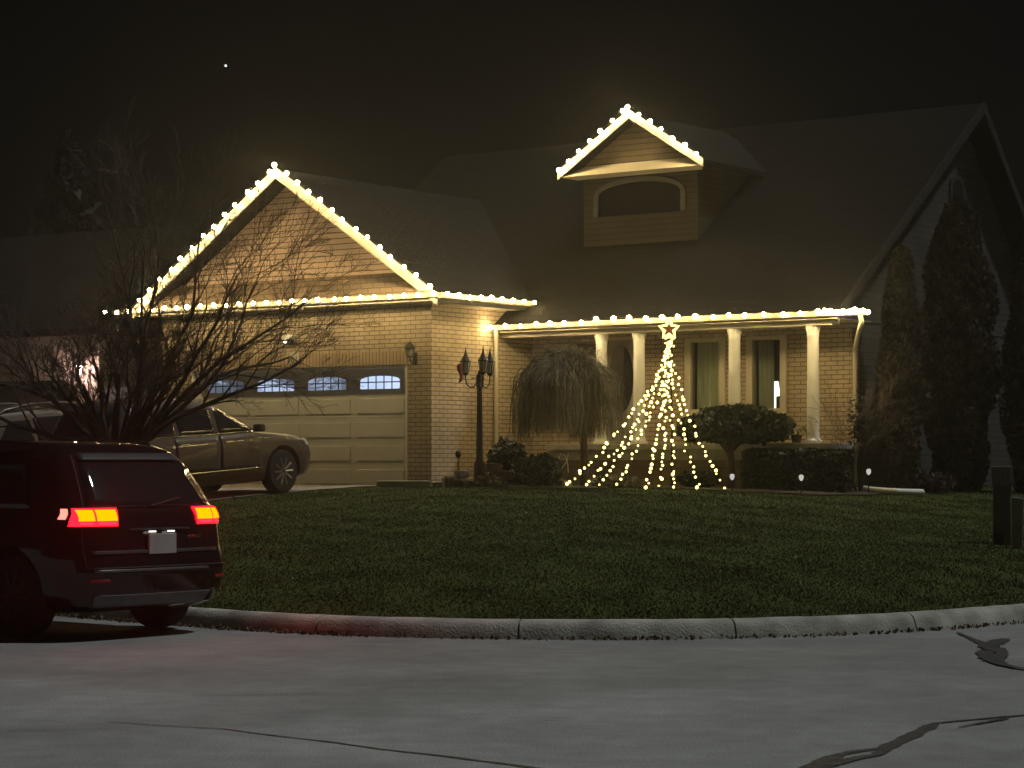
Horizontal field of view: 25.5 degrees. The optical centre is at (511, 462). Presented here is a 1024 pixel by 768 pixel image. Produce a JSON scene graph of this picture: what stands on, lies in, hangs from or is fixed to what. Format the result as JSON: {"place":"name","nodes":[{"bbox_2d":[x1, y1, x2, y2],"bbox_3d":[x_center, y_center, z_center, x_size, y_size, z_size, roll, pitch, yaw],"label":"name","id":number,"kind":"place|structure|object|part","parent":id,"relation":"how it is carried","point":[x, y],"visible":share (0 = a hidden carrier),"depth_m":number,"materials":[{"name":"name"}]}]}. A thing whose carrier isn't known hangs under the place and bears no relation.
{"place":"outdoors","nodes":[
{"label":"outdoors","id":0,"kind":"place"},
{"bbox_2d":[203,483,375,500],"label":"driveway","id":1,"kind":"structure","parent":0,"point":[235,490],"depth_m":38.64,"materials":[{"name":"concrete"}]},
{"bbox_2d":[0,401,76,441],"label":"driveway car","id":2,"kind":"object","parent":1,"relation":"on","point":[13,413],"visible":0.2,"depth_m":36.81,"materials":[{"name":"silver metal"}]},
{"bbox_3d":[-8.021,-0.500,36.462,0.120,0.348,0.780,0,4,36],"label":"side window","id":3,"kind":"part","parent":2,"relation":"part of","materials":[{"name":"black glass"}]},
{"bbox_3d":[-7.528,-0.578,37.169,0.153,0.377,0.810,0,4,36],"label":"side window","id":4,"kind":"part","parent":2,"relation":"part of","materials":[{"name":"black glass"}]},
{"bbox_2d":[47,399,309,492],"bbox_3d":[-5.373,-0.243,36.709,2.175,1.668,4.756,0,3,36],"label":"sedan","id":5,"kind":"object","parent":1,"relation":"on","point":[218,450],"visible":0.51,"depth_m":36.28,"materials":[{"name":"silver metal"}]},
{"bbox_3d":[-6.616,-0.575,34.998,1.415,0.375,0.293,0,3,36],"label":"rear window","id":6,"kind":"part","parent":5,"relation":"part of","materials":[{"name":"black glass"}]},
{"bbox_3d":[-5.527,-0.581,35.101,0.123,0.354,0.780,0,3,36],"label":"side window","id":7,"kind":"part","parent":5,"relation":"part of","materials":[{"name":"black glass"}]},
{"bbox_3d":[-5.026,-0.647,35.803,0.136,0.383,0.810,0,3,36],"label":"side window","id":8,"kind":"part","parent":5,"relation":"part of","materials":[{"name":"black glass"}]},
{"bbox_3d":[-4.958,-0.114,35.716,0.059,0.602,0.980,0,3,36],"label":"door","id":9,"kind":"part","parent":5,"relation":"part of","materials":[{"name":"silver metal"}]},
{"bbox_3d":[-4.562,-0.708,36.700,0.440,0.385,1.031,0,3,36],"label":"side window","id":10,"kind":"part","parent":5,"relation":"part of","materials":[{"name":"black glass"}]},
{"bbox_3d":[-4.377,-0.175,36.530,0.080,0.602,0.970,0,3,36],"label":"door","id":11,"kind":"part","parent":5,"relation":"part of","materials":[{"name":"silver metal"}]},
{"bbox_2d":[0,616,1023,767],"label":"road","id":12,"kind":"structure","parent":0,"point":[83,693],"depth_m":14.75,"materials":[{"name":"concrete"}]},
{"bbox_2d":[0,440,223,637],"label":"parked suv","id":13,"kind":"object","parent":12,"relation":"on","point":[102,526],"visible":1,"depth_m":19.95,"materials":[{"name":"paint"}]},
{"bbox_3d":[-4.495,0.210,20.134,0.800,0.381,0.132,0,0,39],"label":"side window","id":14,"kind":"part","parent":13,"relation":"part of","materials":[{"name":"black glass"}]},
{"bbox_3d":[-3.320,0.190,20.259,0.340,0.403,1.424,0,0,39],"label":"rear window","id":15,"kind":"part","parent":13,"relation":"part of","materials":[{"name":"black glass"}]},
{"bbox_2d":[54,612,1023,640],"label":"leaf litter","id":16,"kind":"object","parent":12,"relation":"on","point":[331,632],"visible":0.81,"depth_m":20.52,"materials":[{"name":"brown plant"}]},
{"bbox_2d":[56,603,1023,639],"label":"kerb","id":17,"kind":"structure","parent":12,"relation":"on","point":[549,629],"depth_m":20.21,"materials":[{"name":"concrete"}]},
{"bbox_2d":[0,0,1023,408],"label":"sky","id":18,"kind":"structure","parent":0,"point":[379,92],"materials":[{"name":"black"}]},
{"bbox_2d":[189,485,1023,620],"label":"lawn","id":19,"kind":"structure","parent":0,"point":[614,506],"depth_m":25.54,"materials":[{"name":"plant"}]},
{"bbox_2d":[27,128,103,235],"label":"spruce","id":20,"kind":"object","parent":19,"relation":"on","point":[67,203],"visible":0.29,"depth_m":61.50,"materials":[{"name":"green plant"}]},
{"bbox_2d":[0,221,218,410],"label":"neighbour house","id":21,"kind":"structure","parent":19,"relation":"on","point":[37,272],"depth_m":53.40,"materials":[{"name":"paint"}]},
{"bbox_2d":[0,380,75,410],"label":"garage door","id":22,"kind":"structure","parent":21,"relation":"in","point":[6,395],"depth_m":52.49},
{"bbox_2d":[0,94,383,442],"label":"bare tree","id":23,"kind":"object","parent":19,"relation":"on","point":[135,420],"visible":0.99,"depth_m":29.95,"materials":[{"name":"brown plant"}]},
{"bbox_2d":[376,481,429,487],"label":"edging slab","id":24,"kind":"structure","parent":19,"relation":"on","point":[399,484],"depth_m":39.49,"materials":[{"name":"concrete"}]},
{"bbox_2d":[112,102,1023,488],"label":"brick house","id":25,"kind":"structure","parent":19,"relation":"on","point":[628,212],"depth_m":41.85,"materials":[{"name":"beige brick"}]},
{"bbox_2d":[132,170,271,305],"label":"light string","id":26,"kind":"object","parent":25,"relation":"attached to","point":[246,192],"visible":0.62,"depth_m":42.82,"materials":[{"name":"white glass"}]},
{"bbox_2d":[103,291,435,313],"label":"light string","id":27,"kind":"object","parent":25,"relation":"attached to","point":[389,296],"visible":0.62,"depth_m":41.09,"materials":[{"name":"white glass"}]},
{"bbox_2d":[282,334,294,344],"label":"security light","id":28,"kind":"object","parent":25,"relation":"attached to","point":[286,337],"visible":0.47,"depth_m":42.38,"materials":[{"name":"white paint"}]},
{"bbox_2d":[191,365,406,484],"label":"garage door","id":29,"kind":"structure","parent":25,"relation":"in","point":[361,439],"depth_m":42.15,"materials":[{"name":"paint"}]},
{"bbox_2d":[272,163,431,288],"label":"light string","id":30,"kind":"object","parent":25,"relation":"attached to","point":[286,173],"visible":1,"depth_m":40.88,"materials":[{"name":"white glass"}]},
{"bbox_2d":[404,341,416,364],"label":"coach lamp","id":31,"kind":"object","parent":25,"relation":"attached to","point":[409,348],"visible":1,"depth_m":40.53,"materials":[{"name":"black metal"}]},
{"bbox_2d":[445,292,542,303],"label":"light string","id":32,"kind":"object","parent":25,"relation":"attached to","point":[491,297],"visible":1,"depth_m":40.79,"materials":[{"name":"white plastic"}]},
{"bbox_2d":[569,343,595,436],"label":"window","id":33,"kind":"structure","parent":25,"relation":"in","point":[590,345],"depth_m":42.28,"materials":[{"name":"black glass"}]},
{"bbox_2d":[557,109,624,171],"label":"light string","id":34,"kind":"object","parent":25,"relation":"attached to","point":[590,140],"visible":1,"depth_m":42.71,"materials":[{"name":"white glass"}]},
{"bbox_2d":[607,336,633,443],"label":"front door","id":35,"kind":"structure","parent":25,"relation":"in","point":[620,352],"depth_m":41.84,"materials":[{"name":"paint"}]},
{"bbox_2d":[593,176,685,216],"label":"dormer window","id":36,"kind":"structure","parent":25,"relation":"in","point":[638,194],"depth_m":42.68,"materials":[{"name":"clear glass"}]},
{"bbox_2d":[625,105,697,155],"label":"light string","id":37,"kind":"object","parent":25,"relation":"attached to","point":[627,107],"visible":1,"depth_m":41.75,"materials":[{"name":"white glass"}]},
{"bbox_2d":[488,309,856,329],"bbox_3d":[2.627,-2.533,39.516,7.555,0.152,0.145,0,0,36],"label":"light string","id":38,"kind":"object","parent":25,"relation":"attached to","point":[645,318],"visible":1,"depth_m":39.62,"materials":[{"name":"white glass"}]},
{"bbox_2d":[682,337,758,417],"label":"window","id":39,"kind":"structure","parent":25,"relation":"in","point":[711,352],"depth_m":40.94,"materials":[{"name":"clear glass"}]},
{"bbox_2d":[746,335,786,414],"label":"window","id":40,"kind":"structure","parent":25,"relation":"in","point":[772,349],"depth_m":40.21,"materials":[{"name":"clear glass"}]},
{"bbox_2d":[791,425,806,442],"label":"potted plant","id":41,"kind":"object","parent":25,"relation":"on","point":[796,438],"visible":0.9,"depth_m":38.46,"materials":[{"name":"green plant"}]},
{"bbox_2d":[822,307,869,314],"bbox_3d":[5.514,-2.513,37.436,0.828,0.120,0.179,0,0,28],"label":"light string","id":42,"kind":"object","parent":25,"relation":"attached to","point":[842,311],"visible":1,"depth_m":37.42,"materials":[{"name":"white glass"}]},
{"bbox_2d":[949,176,964,199],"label":"gable window","id":43,"kind":"structure","parent":25,"relation":"in","point":[956,184],"depth_m":42.34,"materials":[{"name":"grey glass"}]},
{"bbox_2d":[231,488,985,602],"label":"fallen leaves","id":44,"kind":"object","parent":19,"relation":"on","point":[693,533],"visible":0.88,"depth_m":26.24,"materials":[{"name":"brown plant"}]},
{"bbox_2d":[507,484,880,494],"bbox_3d":[2.479,0.448,39.169,8.055,0.144,4.115,0,0,26],"label":"garden bed","id":45,"kind":"object","parent":19,"relation":"on","point":[736,488],"visible":0.43,"depth_m":37.72,"materials":[{"name":"brown soil"}]},
{"bbox_2d":[432,481,441,486],"bbox_3d":[-1.234,0.388,39.701,0.358,0.132,0.263,0,0,-6],"label":"garden stone","id":46,"kind":"object","parent":45,"relation":"on","point":[437,483],"visible":0.48,"depth_m":39.61,"materials":[{"name":"beige stone"}]},
{"bbox_2d":[442,475,455,486],"bbox_3d":[-1.053,0.337,39.406,0.306,0.242,0.252,0,0,-17],"label":"garden stone","id":47,"kind":"object","parent":45,"relation":"on","point":[448,481],"visible":0.53,"depth_m":39.28,"materials":[{"name":"stone"}]},
{"bbox_2d":[455,450,460,469],"bbox_3d":[-0.934,0.152,39.300,0.110,0.746,0.105,0,0,0],"label":"garden stake","id":48,"kind":"object","parent":45,"relation":"on","point":[457,453],"visible":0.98,"depth_m":39.27,"materials":[{"name":"black metal"}]},
{"bbox_2d":[454,479,467,486],"bbox_3d":[-0.864,0.361,38.998,0.276,0.182,0.241,0,0,0],"label":"garden stone","id":49,"kind":"object","parent":45,"relation":"on","point":[458,482],"visible":0.73,"depth_m":38.89,"materials":[{"name":"stone"}]},
{"bbox_2d":[454,470,469,478],"bbox_3d":[-0.862,0.199,39.049,0.258,0.151,0.210,0,0,-29],"label":"garden stone","id":50,"kind":"object","parent":49,"relation":"on","point":[460,474],"visible":1,"depth_m":38.98,"materials":[{"name":"grey stone"}]},
{"bbox_2d":[464,481,476,486],"bbox_3d":[-0.716,0.371,38.801,0.204,0.135,0.188,0,0,-11],"label":"garden stone","id":51,"kind":"object","parent":45,"relation":"on","point":[469,483],"visible":0.71,"depth_m":38.72,"materials":[{"name":"stone"}]},
{"bbox_2d":[460,347,494,486],"bbox_3d":[-0.590,-0.789,38.868,0.608,2.430,0.608,0,0,0],"label":"lamp post","id":52,"kind":"object","parent":45,"relation":"on","point":[486,364],"visible":0.98,"depth_m":38.85,"materials":[{"name":"black metal"}]},
{"bbox_2d":[457,363,462,383],"bbox_3d":[-0.894,-1.545,38.908,0.115,0.362,0.045,0,0,0],"label":"ribbon","id":53,"kind":"object","parent":52,"relation":"hanging from","point":[460,368],"visible":1,"depth_m":38.91,"materials":[{"name":"red fabric"}]},
{"bbox_2d":[476,472,506,486],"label":"shrub","id":54,"kind":"object","parent":45,"relation":"on","point":[491,480],"visible":0.97,"depth_m":38.51,"materials":[{"name":"green plant"}]},
{"bbox_2d":[486,435,527,484],"bbox_3d":[-0.075,-0.013,40.119,0.790,0.956,0.703,0,0,0],"label":"shrub","id":55,"kind":"object","parent":45,"relation":"on","point":[505,453],"visible":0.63,"depth_m":39.94,"materials":[{"name":"green plant"}]},
{"bbox_2d":[509,458,527,484],"bbox_3d":[0.205,0.184,39.401,0.538,0.552,0.569,0,0,0],"label":"shrub","id":56,"kind":"object","parent":45,"relation":"on","point":[514,467],"visible":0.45,"depth_m":39.29,"materials":[{"name":"green plant"}]},
{"bbox_2d":[519,452,562,487],"bbox_3d":[0.496,0.141,38.702,0.762,0.668,0.743,0,0,0],"label":"shrub","id":57,"kind":"object","parent":45,"relation":"on","point":[540,469],"visible":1,"depth_m":38.52,"materials":[{"name":"green plant"}]},
{"bbox_2d":[556,481,571,485],"bbox_3d":[0.893,0.372,38.700,0.246,0.140,0.219,0,0,-40],"label":"garden stone","id":58,"kind":"object","parent":45,"relation":"on","point":[560,483],"visible":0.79,"depth_m":38.62,"materials":[{"name":"stone"}]},
{"bbox_2d":[508,342,630,485],"bbox_3d":[1.005,-0.793,39.253,2.139,2.631,1.670,0,0,0],"label":"weeping tree","id":59,"kind":"object","parent":45,"relation":"on","point":[563,381],"visible":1,"depth_m":38.98,"materials":[{"name":"brown plant"}]},
{"bbox_2d":[586,473,641,487],"bbox_3d":[1.739,0.325,38.615,0.973,0.318,0.496,0,0,0],"label":"shrub","id":60,"kind":"object","parent":45,"relation":"on","point":[610,480],"visible":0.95,"depth_m":38.50,"materials":[{"name":"green plant"}]},
{"bbox_2d":[566,319,725,488],"bbox_3d":[2.307,-0.972,37.708,2.207,2.853,2.521,0,0,-16],"label":"light tree","id":61,"kind":"object","parent":45,"relation":"on","point":[668,354],"visible":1,"depth_m":37.56,"materials":[{"name":"yellow metal"}]},
{"bbox_2d":[676,469,722,487],"bbox_3d":[3.173,0.288,38.304,0.794,0.408,0.479,0,0,0],"label":"shrub","id":62,"kind":"object","parent":45,"relation":"on","point":[706,479],"visible":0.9,"depth_m":38.21,"materials":[{"name":"green plant"}]},
{"bbox_2d":[730,474,734,491],"bbox_3d":[3.602,0.366,37.000,0.080,0.376,0.080,0,0,0],"label":"path light","id":63,"kind":"object","parent":45,"relation":"on","point":[732,476],"visible":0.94,"depth_m":36.98,"materials":[{"name":"white plastic"}]},
{"bbox_2d":[676,402,796,487],"bbox_3d":[3.802,-0.239,38.316,2.070,1.581,1.258,0,0,0],"label":"topiary tree","id":64,"kind":"object","parent":45,"relation":"on","point":[736,425],"visible":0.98,"depth_m":38.01,"materials":[{"name":"green plant"}]},
{"bbox_2d":[740,447,853,492],"bbox_3d":[4.800,0.136,38.100,1.877,0.836,0.713,0,0,20],"label":"box hedge","id":65,"kind":"object","parent":45,"relation":"on","point":[753,464],"visible":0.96,"depth_m":37.89,"materials":[{"name":"green plant"}]},
{"bbox_2d":[799,475,803,494],"bbox_3d":[4.720,0.397,36.900,0.080,0.411,0.080,0,0,0],"label":"path light","id":66,"kind":"object","parent":45,"relation":"on","point":[801,477],"visible":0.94,"depth_m":36.88,"materials":[{"name":"white plastic"}]},
{"bbox_2d":[803,352,931,491],"bbox_3d":[5.949,-0.656,37.863,2.146,2.375,1.667,0,0,0],"label":"bare shrub","id":67,"kind":"object","parent":45,"relation":"on","point":[864,433],"visible":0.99,"depth_m":37.95,"materials":[{"name":"brown plant"}]},
{"bbox_2d":[866,469,870,494],"bbox_3d":[5.931,0.353,37.600,0.080,0.513,0.080,0,0,0],"label":"path light","id":68,"kind":"object","parent":45,"relation":"on","point":[868,471],"visible":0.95,"depth_m":37.59,"materials":[{"name":"white plastic"}]},
{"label":"garden stone","id":69,"kind":"object","parent":45,"relation":"on","visible":0},
{"bbox_2d":[489,471,518,479],"bbox_3d":[-0.163,0.214,39.189,0.549,0.165,0.257,0,0,6],"label":"garden stone","id":70,"kind":"object","parent":69,"relation":"on","point":[509,475],"visible":0.68,"depth_m":39.09,"materials":[{"name":"stone"}]},
{"bbox_2d":[485,463,502,471],"bbox_3d":[-0.368,0.086,39.298,0.442,0.155,0.257,0,0,-6],"label":"garden stone","id":71,"kind":"object","parent":70,"relation":"on","point":[492,467],"visible":0.69,"depth_m":39.18,"materials":[{"name":"stone"}]},
{"bbox_2d":[852,486,924,494],"bbox_3d":[6.185,0.468,38.222,1.396,0.183,0.737,0,0,39],"label":"drain hose","id":72,"kind":"object","parent":19,"relation":"on","point":[894,491],"visible":0.77,"depth_m":37.81,"materials":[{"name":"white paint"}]},
{"bbox_2d":[876,244,931,488],"bbox_3d":[6.785,-1.545,39.204,0.957,4.492,1.017,0,0,0],"label":"cedar","id":73,"kind":"object","parent":19,"relation":"on","point":[903,333],"visible":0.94,"depth_m":38.98,"materials":[{"name":"green plant"}]},
{"bbox_2d":[910,470,955,492],"bbox_3d":[7.240,0.343,39.285,0.963,0.473,0.822,0,0,0],"label":"shrub","id":74,"kind":"object","parent":19,"relation":"on","point":[939,481],"visible":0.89,"depth_m":39.10,"materials":[{"name":"green plant"}]},
{"bbox_2d":[919,197,1006,491],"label":"cedar","id":75,"kind":"object","parent":19,"relation":"on","point":[961,365],"visible":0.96,"depth_m":40.01,"materials":[{"name":"green plant"}]},
{"bbox_2d":[992,466,1012,545],"bbox_3d":[6.152,0.583,28.378,0.260,1.080,0.275,0,0,12],"label":"utility pedestal","id":76,"kind":"object","parent":19,"relation":"on","point":[1002,479],"visible":0.88,"depth_m":28.29,"materials":[{"name":"green plastic"}]},
{"bbox_2d":[997,235,1023,492],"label":"cedar","id":77,"kind":"object","parent":19,"relation":"on","point":[1012,421],"visible":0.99,"depth_m":40.43,"materials":[{"name":"green plant"}]},
{"bbox_2d":[1010,497,1023,547],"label":"marker post","id":78,"kind":"object","parent":19,"relation":"on","point":[1016,508],"visible":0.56,"depth_m":27.86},
{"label":"garden stone","id":79,"kind":"object","parent":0,"visible":0},
{"bbox_2d":[558,453,568,472],"bbox_3d":[0.869,-0.002,38.909,0.216,0.342,0.034,0,0,0],"label":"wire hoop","id":80,"kind":"object","parent":79,"relation":"on","point":[566,461],"visible":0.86,"depth_m":38.90,"materials":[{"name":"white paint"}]}
]}

